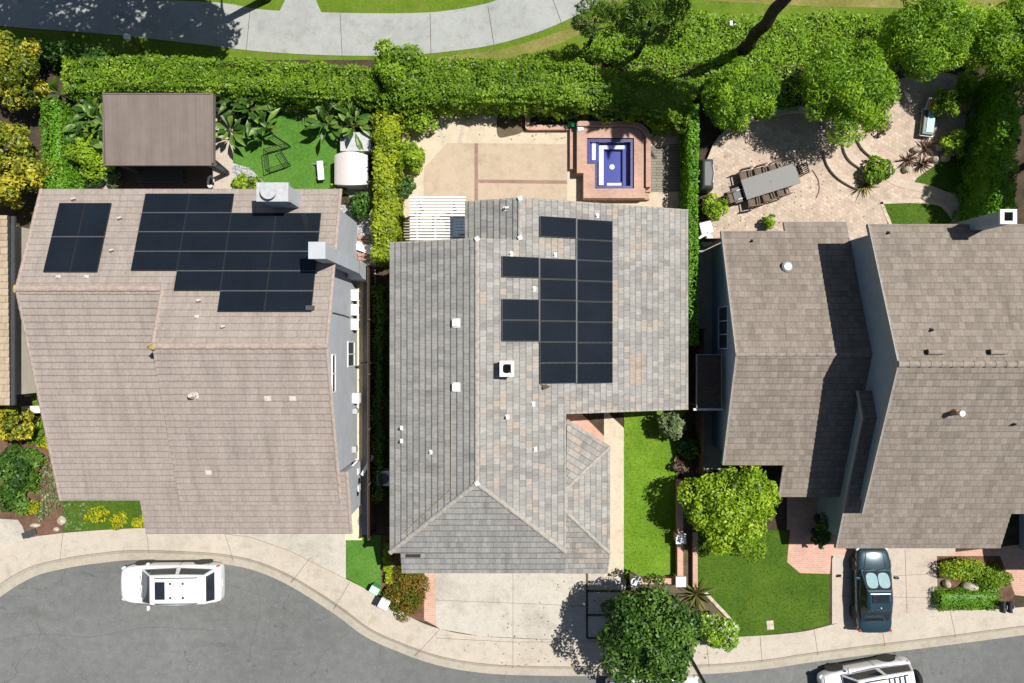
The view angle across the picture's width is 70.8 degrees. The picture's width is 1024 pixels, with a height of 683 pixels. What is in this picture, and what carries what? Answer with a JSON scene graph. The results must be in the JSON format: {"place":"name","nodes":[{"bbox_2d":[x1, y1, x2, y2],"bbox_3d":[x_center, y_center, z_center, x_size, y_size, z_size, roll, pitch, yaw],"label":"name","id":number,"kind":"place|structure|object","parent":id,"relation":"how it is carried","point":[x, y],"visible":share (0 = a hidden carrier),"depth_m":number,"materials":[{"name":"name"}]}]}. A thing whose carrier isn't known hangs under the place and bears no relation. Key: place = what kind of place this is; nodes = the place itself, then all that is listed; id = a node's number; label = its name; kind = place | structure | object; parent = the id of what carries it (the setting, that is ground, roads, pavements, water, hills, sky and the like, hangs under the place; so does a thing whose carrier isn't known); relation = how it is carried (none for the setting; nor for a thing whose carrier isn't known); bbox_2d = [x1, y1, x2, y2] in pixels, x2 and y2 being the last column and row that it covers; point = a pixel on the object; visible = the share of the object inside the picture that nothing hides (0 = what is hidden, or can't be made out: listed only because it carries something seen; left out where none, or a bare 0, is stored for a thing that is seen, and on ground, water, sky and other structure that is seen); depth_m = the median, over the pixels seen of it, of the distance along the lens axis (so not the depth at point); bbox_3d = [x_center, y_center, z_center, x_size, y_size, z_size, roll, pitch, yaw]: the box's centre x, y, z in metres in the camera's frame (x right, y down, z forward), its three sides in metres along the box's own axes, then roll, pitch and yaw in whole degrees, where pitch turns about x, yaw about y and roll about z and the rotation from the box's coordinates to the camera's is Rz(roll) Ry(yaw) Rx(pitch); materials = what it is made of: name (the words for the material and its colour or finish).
{"place":"outdoors","nodes":[
{"label":"outdoors","id":0,"kind":"place"},
{"bbox_2d":[0,519,26,550],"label":"driveway","id":1,"kind":"structure","parent":0,"point":[11,530],"depth_m":35.88,"materials":[{"name":"concrete"}]},
{"bbox_2d":[62,500,143,531],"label":"lawn","id":2,"kind":"structure","parent":0,"point":[112,505],"depth_m":35.86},
{"bbox_2d":[91,106,232,188],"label":"garden paving","id":3,"kind":"structure","parent":0,"point":[224,152],"depth_m":35.88,"materials":[{"name":"concrete"}]},
{"bbox_2d":[102,93,229,174],"bbox_3d":[-16.292,-9.780,34.490,5.088,2.780,3.286,0,90,0],"label":"gazebo","id":4,"kind":"object","parent":3,"relation":"on","point":[159,129],"visible":0.94,"depth_m":33.23,"materials":[{"name":"wood"}]},
{"bbox_2d":[233,109,339,188],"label":"lawn","id":5,"kind":"structure","parent":0,"point":[318,151],"depth_m":35.86,"materials":[{"name":"plant"}]},
{"bbox_2d":[228,534,345,578],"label":"driveway","id":6,"kind":"structure","parent":0,"point":[327,551],"depth_m":35.88,"materials":[{"name":"concrete"}]},
{"bbox_2d":[0,0,598,55],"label":"path","id":7,"kind":"structure","parent":0,"point":[306,27],"depth_m":35.91,"materials":[{"name":"concrete"}]},
{"bbox_2d":[346,535,380,595],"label":"lawn","id":8,"kind":"structure","parent":0,"point":[365,562],"depth_m":35.86,"materials":[{"name":"plant"}]},
{"bbox_2d":[424,143,567,207],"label":"tan patio","id":9,"kind":"structure","parent":0,"point":[448,169],"depth_m":35.87,"materials":[{"name":"concrete"}]},
{"bbox_2d":[0,0,1013,62],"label":"park lawn","id":10,"kind":"structure","parent":0,"point":[570,49],"depth_m":35.94,"materials":[{"name":"green plant"}]},
{"bbox_2d":[437,17,600,62],"bbox_3d":[0.445,-14.741,35.967,8.492,0.066,0.991,-15,90,0],"label":"worn grass edge","id":11,"kind":"object","parent":10,"relation":"on","point":[542,43],"visible":0.58,"depth_m":35.93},
{"bbox_2d":[569,0,621,49],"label":"pine tree","id":12,"kind":"object","parent":10,"relation":"on","point":[608,9],"visible":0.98,"depth_m":31.99,"materials":[{"name":"green plant"}]},
{"bbox_2d":[616,0,691,61],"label":"pine tree","id":13,"kind":"object","parent":10,"relation":"on","point":[627,18],"visible":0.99,"depth_m":31.06,"materials":[{"name":"green plant"}]},
{"bbox_2d":[736,0,790,56],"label":"palm tree","id":14,"kind":"object","parent":10,"relation":"on","point":[757,31],"visible":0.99,"depth_m":32.70,"materials":[{"name":"brown plant"}]},
{"bbox_2d":[0,560,1023,682],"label":"street","id":15,"kind":"structure","parent":0,"point":[82,624],"depth_m":36.00,"materials":[{"name":"asphalt"}]},
{"bbox_2d":[121,559,224,610],"bbox_3d":[-16.680,11.850,35.081,5.024,1.914,2.310,-1,90,0],"label":"suv","id":16,"kind":"object","parent":15,"relation":"on","point":[149,582],"visible":1,"depth_m":34.66,"materials":[{"name":"white paint"}]},
{"bbox_2d":[0,551,1023,675],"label":"curb","id":17,"kind":"structure","parent":15,"relation":"on","point":[9,584],"depth_m":35.98,"materials":[{"name":"concrete"}]},
{"bbox_2d":[817,653,922,682],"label":"suv","id":18,"kind":"object","parent":15,"relation":"on","point":[885,668],"visible":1,"depth_m":35.01,"materials":[{"name":"white paint"}]},
{"bbox_2d":[0,528,1023,666],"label":"sidewalk","id":19,"kind":"structure","parent":0,"point":[358,602],"depth_m":35.88,"materials":[{"name":"concrete"}]},
{"bbox_2d":[0,63,1023,638],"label":"lot soil","id":20,"kind":"structure","parent":0,"point":[710,133],"depth_m":35.91,"materials":[{"name":"soil"}]},
{"bbox_2d":[0,215,35,404],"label":"house","id":21,"kind":"structure","parent":20,"relation":"on","point":[16,376],"depth_m":31.58,"materials":[{"name":"beige tile"}]},
{"bbox_2d":[0,173,36,209],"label":"flowering tree","id":22,"kind":"object","parent":20,"relation":"on","point":[13,199],"visible":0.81,"depth_m":33.10,"materials":[{"name":"yellow plant"}]},
{"bbox_2d":[0,121,40,178],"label":"flowering tree","id":23,"kind":"object","parent":20,"relation":"on","point":[12,132],"visible":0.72,"depth_m":32.97,"materials":[{"name":"yellow plant"}]},
{"bbox_2d":[0,30,45,86],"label":"flowering tree","id":24,"kind":"object","parent":20,"relation":"on","point":[22,68],"visible":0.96,"depth_m":32.86,"materials":[{"name":"yellow plant"}]},
{"bbox_2d":[0,73,49,112],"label":"flowering tree","id":25,"kind":"object","parent":20,"relation":"on","point":[16,95],"visible":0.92,"depth_m":33.78,"materials":[{"name":"yellow plant"}]},
{"bbox_2d":[0,146,60,194],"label":"flowering tree","id":26,"kind":"object","parent":20,"relation":"on","point":[35,171],"visible":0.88,"depth_m":33.25,"materials":[{"name":"yellow plant"}]},
{"bbox_2d":[0,394,63,536],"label":"planting bed","id":27,"kind":"object","parent":20,"relation":"on","point":[48,523],"visible":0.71,"depth_m":35.88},
{"bbox_2d":[0,480,30,515],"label":"shrub","id":28,"kind":"object","parent":27,"relation":"on","point":[9,496],"visible":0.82,"depth_m":34.99,"materials":[{"name":"green plant"}]},
{"bbox_2d":[0,405,40,440],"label":"flowering tree","id":29,"kind":"object","parent":27,"relation":"on","point":[13,415],"visible":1,"depth_m":33.40,"materials":[{"name":"yellow plant"}]},
{"bbox_2d":[0,444,44,491],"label":"shrub","id":30,"kind":"object","parent":27,"relation":"on","point":[14,468],"visible":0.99,"depth_m":34.69,"materials":[{"name":"green plant"}]},
{"bbox_2d":[33,455,59,522],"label":"groundcover","id":31,"kind":"object","parent":27,"relation":"on","point":[47,493],"visible":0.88,"depth_m":35.70,"materials":[{"name":"green plant"}]},
{"bbox_2d":[39,98,86,188],"bbox_3d":[-21.785,-9.205,34.858,1.524,2.149,4.689,0,90,0],"label":"clipped hedge","id":32,"kind":"object","parent":20,"relation":"on","point":[70,176],"visible":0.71,"depth_m":34.40,"materials":[{"name":"green plant"}]},
{"bbox_2d":[5,38,122,72],"bbox_3d":[-22.390,-13.982,35.047,6.581,1.798,1.462,4,90,0],"label":"clipped hedge","id":33,"kind":"object","parent":20,"relation":"on","point":[49,55],"visible":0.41,"depth_m":34.71,"materials":[{"name":"green plant"}]},
{"bbox_2d":[36,57,111,140],"bbox_3d":[-20.425,-11.209,34.818,4.249,2.163,4.308,-32,90,0],"label":"bird of paradise","id":34,"kind":"object","parent":20,"relation":"on","point":[92,111],"visible":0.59,"depth_m":34.40,"materials":[{"name":"green plant"}]},
{"bbox_2d":[64,90,107,161],"bbox_3d":[-19.669,-10.239,34.981,3.644,1.838,3.309,0,90,0],"label":"bird of paradise","id":35,"kind":"object","parent":20,"relation":"on","point":[98,144],"visible":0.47,"depth_m":34.47,"materials":[{"name":"green plant"}]},
{"bbox_2d":[63,133,115,181],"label":"bush","id":36,"kind":"object","parent":20,"relation":"on","point":[90,158],"visible":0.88,"depth_m":34.58,"materials":[{"name":"green plant"}]},
{"bbox_2d":[112,166,211,188],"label":"timber deck","id":37,"kind":"structure","parent":20,"relation":"on","point":[194,177],"depth_m":35.86,"materials":[{"name":"brown wood"}]},
{"bbox_2d":[135,166,184,183],"bbox_3d":[-17.356,-8.218,35.370,2.262,1.020,0.785,0,90,0],"label":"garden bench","id":38,"kind":"object","parent":37,"relation":"on","point":[180,172],"visible":0.77,"depth_m":35.46,"materials":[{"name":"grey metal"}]},
{"bbox_2d":[12,182,367,533],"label":"house","id":39,"kind":"structure","parent":20,"relation":"on","point":[192,353],"depth_m":29.16,"materials":[{"name":"brown tile"}]},
{"bbox_2d":[60,53,386,115],"bbox_3d":[-13.665,-12.486,34.650,15.325,2.575,2.494,1,90,0],"label":"clipped hedge","id":40,"kind":"object","parent":20,"relation":"on","point":[293,84],"visible":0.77,"depth_m":33.94,"materials":[{"name":"green plant"}]},
{"bbox_2d":[233,60,395,127],"bbox_3d":[-9.742,-12.334,35.920,8.322,0.120,3.389,0,90,0],"label":"planting bed","id":41,"kind":"object","parent":20,"relation":"on","point":[368,63],"visible":0.15,"depth_m":35.86,"materials":[{"name":"soil"}]},
{"bbox_2d":[216,75,287,148],"bbox_3d":[-12.588,-11.194,34.829,3.719,2.142,4.414,25,90,0],"label":"bird of paradise","id":42,"kind":"object","parent":41,"relation":"on","point":[257,113],"visible":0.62,"depth_m":34.59,"materials":[{"name":"green plant"}]},
{"bbox_2d":[304,60,385,153],"bbox_3d":[-8.038,-11.402,34.833,4.087,2.134,4.734,0,90,0],"label":"bird of paradise","id":43,"kind":"object","parent":41,"relation":"on","point":[347,118],"visible":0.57,"depth_m":34.60,"materials":[{"name":"green plant"}]},
{"bbox_2d":[345,282,362,539],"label":"walkway","id":44,"kind":"structure","parent":20,"relation":"on","point":[357,529],"depth_m":35.86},
{"bbox_2d":[340,132,372,154],"bbox_3d":[-7.619,-9.736,35.475,1.509,0.810,0.925,0,90,0],"label":"garden cabinet","id":45,"kind":"object","parent":20,"relation":"on","point":[347,144],"visible":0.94,"depth_m":35.07,"materials":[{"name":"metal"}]},
{"bbox_2d":[340,205,374,261],"bbox_3d":[-7.699,-5.382,35.926,1.744,0.108,2.840,0,90,0],"label":"gravel bed","id":46,"kind":"object","parent":20,"relation":"on","point":[363,228],"visible":0.17,"depth_m":35.87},
{"bbox_2d":[348,191,372,220],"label":"bush","id":47,"kind":"object","parent":46,"relation":"on","point":[361,203],"visible":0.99,"depth_m":35.01,"materials":[{"name":"green plant"}]},
{"bbox_2d":[346,180,377,534],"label":"side yard","id":48,"kind":"structure","parent":20,"relation":"on","point":[350,192],"depth_m":35.88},
{"bbox_2d":[335,151,368,188],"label":"storage shed","id":49,"kind":"structure","parent":48,"relation":"on","point":[351,170],"depth_m":34.70,"materials":[{"name":"white plastic"}]},
{"bbox_2d":[367,263,375,539],"bbox_3d":[-6.831,2.865,35.032,0.118,1.705,13.146,0,90,0],"label":"wooden fence","id":50,"kind":"object","parent":48,"relation":"on","point":[371,530],"visible":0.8,"depth_m":34.68,"materials":[{"name":"brown wood"}]},
{"bbox_2d":[370,283,389,503],"bbox_3d":[-6.533,2.496,35.240,1.017,1.400,10.738,0,90,0],"label":"clipped hedge","id":51,"kind":"object","parent":20,"relation":"on","point":[378,436],"visible":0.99,"depth_m":35.02,"materials":[{"name":"green plant"}]},
{"bbox_2d":[369,108,410,268],"bbox_3d":[-5.991,-7.449,34.759,2.015,2.382,7.650,0,90,0],"label":"yellow hedge","id":52,"kind":"object","parent":20,"relation":"on","point":[386,199],"visible":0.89,"depth_m":34.09,"materials":[{"name":"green plant"}]},
{"bbox_2d":[368,38,426,93],"bbox_3d":[-5.442,-12.902,34.222,2.761,3.335,2.668,0,90,0],"label":"hedge tree","id":53,"kind":"object","parent":20,"relation":"on","point":[391,69],"visible":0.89,"depth_m":33.26,"materials":[{"name":"green plant"}]},
{"bbox_2d":[381,535,424,621],"bbox_3d":[-5.357,11.810,35.928,2.342,0.105,4.336,0,90,0],"label":"planting bed","id":54,"kind":"object","parent":20,"relation":"on","point":[396,562],"visible":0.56,"depth_m":35.88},
{"bbox_2d":[383,564,429,622],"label":"red tipped bush","id":55,"kind":"object","parent":54,"relation":"on","point":[403,591],"visible":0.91,"depth_m":35.32,"materials":[{"name":"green plant"}]},
{"bbox_2d":[424,573,435,625],"bbox_3d":[-4.086,12.284,35.927,0.598,0.106,3.787,0,90,0],"label":"brick strip","id":56,"kind":"object","parent":20,"relation":"on","point":[430,609],"visible":0.61,"depth_m":35.87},
{"bbox_2d":[497,110,524,137],"bbox_3d":[0.065,-11.015,35.923,1.663,0.114,1.715,0,90,0],"label":"planting bed","id":57,"kind":"object","parent":20,"relation":"on","point":[504,126],"visible":0.61,"depth_m":35.87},
{"bbox_2d":[388,196,687,573],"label":"house","id":58,"kind":"structure","parent":20,"relation":"on","point":[521,327],"depth_m":31.21,"materials":[{"name":"grey tile"}]},
{"bbox_2d":[376,53,699,137],"bbox_3d":[1.252,-12.009,34.562,15.527,2.775,3.418,3,90,0],"label":"clipped hedge","id":59,"kind":"object","parent":20,"relation":"on","point":[487,86],"visible":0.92,"depth_m":33.96,"materials":[{"name":"green plant"}]},
{"bbox_2d":[604,413,623,576],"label":"front walk","id":60,"kind":"structure","parent":20,"relation":"on","point":[613,433],"depth_m":35.88,"materials":[{"name":"beige concrete"}]},
{"bbox_2d":[651,144,680,191],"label":"timber deck","id":61,"kind":"structure","parent":20,"relation":"on","point":[665,170],"depth_m":35.86,"materials":[{"name":"grey wood"}]},
{"bbox_2d":[628,470,729,639],"bbox_3d":[7.839,11.087,35.928,4.718,0.104,8.730,-14,90,0],"label":"planting bed","id":62,"kind":"object","parent":20,"relation":"on","point":[688,529],"visible":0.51,"depth_m":35.88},
{"bbox_2d":[596,572,703,682],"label":"street tree","id":63,"kind":"object","parent":62,"relation":"on","point":[649,635],"visible":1,"depth_m":31.63,"materials":[{"name":"green plant"}]},
{"bbox_2d":[696,612,739,652],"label":"flowering shrub","id":64,"kind":"object","parent":62,"relation":"on","point":[716,633],"visible":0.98,"depth_m":34.76,"materials":[{"name":"green plant"}]},
{"bbox_2d":[677,104,699,346],"bbox_3d":[8.577,-5.540,34.887,0.887,2.099,11.628,0,90,0],"label":"clipped hedge","id":65,"kind":"object","parent":20,"relation":"on","point":[688,179],"visible":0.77,"depth_m":34.16,"materials":[{"name":"green plant"}]},
{"bbox_2d":[695,328,706,474],"bbox_3d":[9.191,2.915,35.032,0.118,1.705,7.067,0,90,0],"label":"wooden fence","id":66,"kind":"object","parent":20,"relation":"on","point":[699,433],"visible":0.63,"depth_m":34.91,"materials":[{"name":"brown wood"}]},
{"bbox_2d":[688,354,722,409],"bbox_3d":[9.168,1.912,34.715,1.370,2.330,2.623,0,90,0],"label":"lean to","id":67,"kind":"object","parent":20,"relation":"on","point":[708,381],"visible":0.95,"depth_m":33.60,"materials":[{"name":"brown wood"}]},
{"bbox_2d":[696,159,714,192],"bbox_3d":[9.492,-8.142,35.348,0.701,1.024,1.551,0,90,0],"label":"barbecue","id":68,"kind":"object","parent":20,"relation":"on","point":[706,176],"visible":0.84,"depth_m":34.90,"materials":[{"name":"grey metal"}]},
{"bbox_2d":[697,236,721,469],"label":"side yard","id":69,"kind":"structure","parent":20,"relation":"on","point":[712,457],"depth_m":35.88,"materials":[{"name":"concrete"}]},
{"bbox_2d":[677,465,780,563],"bbox_3d":[10.146,7.808,33.771,4.998,4.237,4.635,0,90,0],"label":"tree","id":70,"kind":"object","parent":20,"relation":"on","point":[727,504],"visible":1,"depth_m":32.59,"materials":[{"name":"green plant"}]},
{"bbox_2d":[579,7,900,114],"bbox_3d":[11.287,-13.793,35.466,16.183,0.866,5.280,0,90,0],"label":"groundcover","id":71,"kind":"object","parent":20,"relation":"on","point":[867,32],"visible":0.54,"depth_m":35.51,"materials":[{"name":"green plant"}]},
{"bbox_2d":[700,55,780,133],"bbox_3d":[10.755,-11.612,34.181,3.701,3.424,3.470,0,90,0],"label":"round tree","id":72,"kind":"object","parent":20,"relation":"on","point":[733,90],"visible":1,"depth_m":33.30,"materials":[{"name":"green plant"}]},
{"bbox_2d":[787,497,849,573],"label":"brick walk","id":73,"kind":"structure","parent":20,"relation":"on","point":[805,555],"depth_m":35.87,"materials":[{"name":"brick"}]},
{"bbox_2d":[800,34,901,147],"bbox_3d":[15.453,-11.381,33.432,4.830,4.914,4.532,43,90,0],"label":"round tree","id":74,"kind":"object","parent":20,"relation":"on","point":[846,91],"visible":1,"depth_m":32.17,"materials":[{"name":"green plant"}]},
{"bbox_2d":[712,209,1023,549],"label":"house","id":75,"kind":"structure","parent":20,"relation":"on","point":[873,388],"depth_m":30.82,"materials":[{"name":"brown tile"}]},
{"bbox_2d":[876,0,989,82],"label":"round tree","id":76,"kind":"object","parent":20,"relation":"on","point":[923,37],"visible":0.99,"depth_m":31.73,"materials":[{"name":"green plant"}]},
{"bbox_2d":[937,556,1014,610],"bbox_3d":[23.123,12.060,35.924,3.887,0.112,2.741,0,90,0],"label":"planting bed","id":77,"kind":"object","parent":20,"relation":"on","point":[1008,594],"visible":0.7,"depth_m":35.87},
{"bbox_2d":[938,558,993,582],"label":"mounded shrub","id":78,"kind":"object","parent":77,"relation":"on","point":[958,567],"visible":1,"depth_m":35.18,"materials":[{"name":"green plant"}]},
{"bbox_2d":[932,586,1001,611],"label":"box hedge","id":79,"kind":"object","parent":77,"relation":"on","point":[973,600],"visible":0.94,"depth_m":35.37,"materials":[{"name":"green plant"}]},
{"bbox_2d":[975,563,1013,590],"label":"mounded shrub","id":80,"kind":"object","parent":77,"relation":"on","point":[993,580],"visible":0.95,"depth_m":35.32,"materials":[{"name":"green plant"}]},
{"bbox_2d":[949,545,1023,595],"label":"brick walk","id":81,"kind":"structure","parent":20,"relation":"on","point":[1012,557],"depth_m":35.87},
{"bbox_2d":[951,67,1023,223],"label":"clipped hedge","id":82,"kind":"object","parent":20,"relation":"on","point":[984,166],"visible":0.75,"depth_m":33.80,"materials":[{"name":"green plant"}]},
{"bbox_2d":[956,0,1023,85],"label":"round tree","id":83,"kind":"object","parent":20,"relation":"on","point":[999,40],"visible":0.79,"depth_m":31.99,"materials":[{"name":"green plant"}]},
{"bbox_2d":[436,573,635,641],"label":"driveway","id":84,"kind":"structure","parent":0,"point":[480,604],"depth_m":35.88,"materials":[{"name":"concrete"}]},
{"bbox_2d":[402,110,680,241],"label":"back patio","id":85,"kind":"structure","parent":0,"point":[431,143],"depth_m":35.88,"materials":[{"name":"beige concrete"}]},
{"bbox_2d":[397,141,425,173],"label":"bush","id":86,"kind":"object","parent":85,"relation":"on","point":[412,153],"visible":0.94,"depth_m":34.63,"materials":[{"name":"green plant"}]},
{"bbox_2d":[399,105,438,134],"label":"bush","id":87,"kind":"object","parent":85,"relation":"on","point":[421,123],"visible":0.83,"depth_m":34.82,"materials":[{"name":"green plant"}]},
{"bbox_2d":[410,196,465,240],"bbox_3d":[-3.433,-5.706,34.600,2.598,2.560,2.088,0,90,0],"label":"pergola","id":88,"kind":"object","parent":85,"relation":"on","point":[420,206],"visible":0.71,"depth_m":33.32,"materials":[{"name":"white paint"}]},
{"bbox_2d":[570,121,650,200],"bbox_3d":[4.870,-8.877,35.460,4.005,0.840,3.715,0,90,0],"label":"spa","id":89,"kind":"object","parent":85,"relation":"on","point":[611,161],"visible":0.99,"depth_m":35.22,"materials":[{"name":"stone"}]},
{"bbox_2d":[624,405,689,578],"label":"lawn","id":90,"kind":"structure","parent":0,"point":[652,453],"depth_m":35.86,"materials":[{"name":"plant"}]},
{"bbox_2d":[656,411,687,440],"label":"shrub","id":91,"kind":"object","parent":90,"relation":"on","point":[669,423],"visible":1,"depth_m":34.46,"materials":[{"name":"green plant"}]},
{"bbox_2d":[698,530,829,636],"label":"lawn","id":92,"kind":"structure","parent":0,"point":[781,568],"depth_m":35.86,"materials":[{"name":"plant"}]},
{"bbox_2d":[600,0,1023,9],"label":"dry grass bank","id":93,"kind":"structure","parent":0,"point":[864,3],"depth_m":35.93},
{"bbox_2d":[708,72,980,259],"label":"paver patio","id":94,"kind":"structure","parent":0,"point":[794,133],"depth_m":35.88,"materials":[{"name":"stone"}]},
{"bbox_2d":[702,192,728,220],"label":"shrub","id":95,"kind":"object","parent":94,"relation":"on","point":[714,209],"visible":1,"depth_m":35.10,"materials":[{"name":"green plant"}]},
{"bbox_2d":[738,163,799,200],"bbox_3d":[12.620,-7.811,35.498,2.750,0.765,1.020,-18,90,0],"label":"dining table","id":96,"kind":"object","parent":94,"relation":"on","point":[770,181],"visible":0.98,"depth_m":35.12,"materials":[{"name":"stone"}]},
{"bbox_2d":[823,149,863,189],"bbox_3d":[16.374,-8.459,35.845,0.766,0.270,2.760,-44,90,0],"label":"paver step","id":97,"kind":"object","parent":94,"relation":"on","point":[836,172],"visible":0.97,"depth_m":35.71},
{"bbox_2d":[862,154,895,183],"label":"bush","id":98,"kind":"object","parent":94,"relation":"on","point":[874,173],"visible":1,"depth_m":35.08,"materials":[{"name":"green plant"}]},
{"bbox_2d":[839,131,959,223],"bbox_3d":[19.095,-7.322,35.860,8.378,0.001,2.998,32,90,0],"label":"paver border","id":99,"kind":"object","parent":94,"relation":"on","point":[927,189],"visible":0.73,"depth_m":35.86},
{"bbox_2d":[917,97,937,137],"bbox_3d":[20.572,-11.018,35.491,0.660,0.778,1.795,7,90,0],"label":"sun lounger","id":100,"kind":"object","parent":94,"relation":"on","point":[927,124],"visible":0.73,"depth_m":35.44,"materials":[{"name":"metal"}]},
{"bbox_2d":[929,88,961,117],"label":"bush","id":101,"kind":"object","parent":94,"relation":"on","point":[944,101],"visible":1,"depth_m":34.76,"materials":[{"name":"green plant"}]},
{"bbox_2d":[939,128,970,158],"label":"bush","id":102,"kind":"object","parent":94,"relation":"on","point":[955,142],"visible":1,"depth_m":34.99,"materials":[{"name":"green plant"}]},
{"bbox_2d":[951,71,980,103],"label":"bush","id":103,"kind":"object","parent":94,"relation":"on","point":[965,86],"visible":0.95,"depth_m":34.85,"materials":[{"name":"green plant"}]},
{"bbox_2d":[832,548,954,623],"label":"driveway","id":104,"kind":"structure","parent":0,"point":[914,570],"depth_m":35.88,"materials":[{"name":"concrete"}]},
{"bbox_2d":[849,548,898,632],"bbox_3d":[17.680,12.150,35.186,2.120,1.442,4.174,-1,90,0],"label":"coupe","id":105,"kind":"object","parent":104,"relation":"on","point":[871,607],"visible":0.94,"depth_m":34.95,"materials":[{"name":"teal paint"}]},
{"bbox_2d":[884,203,951,223],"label":"lawn","id":106,"kind":"structure","parent":0,"point":[935,214],"depth_m":35.86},
{"bbox_2d":[915,149,962,194],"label":"lawn","id":107,"kind":"structure","parent":0,"point":[933,178],"depth_m":35.86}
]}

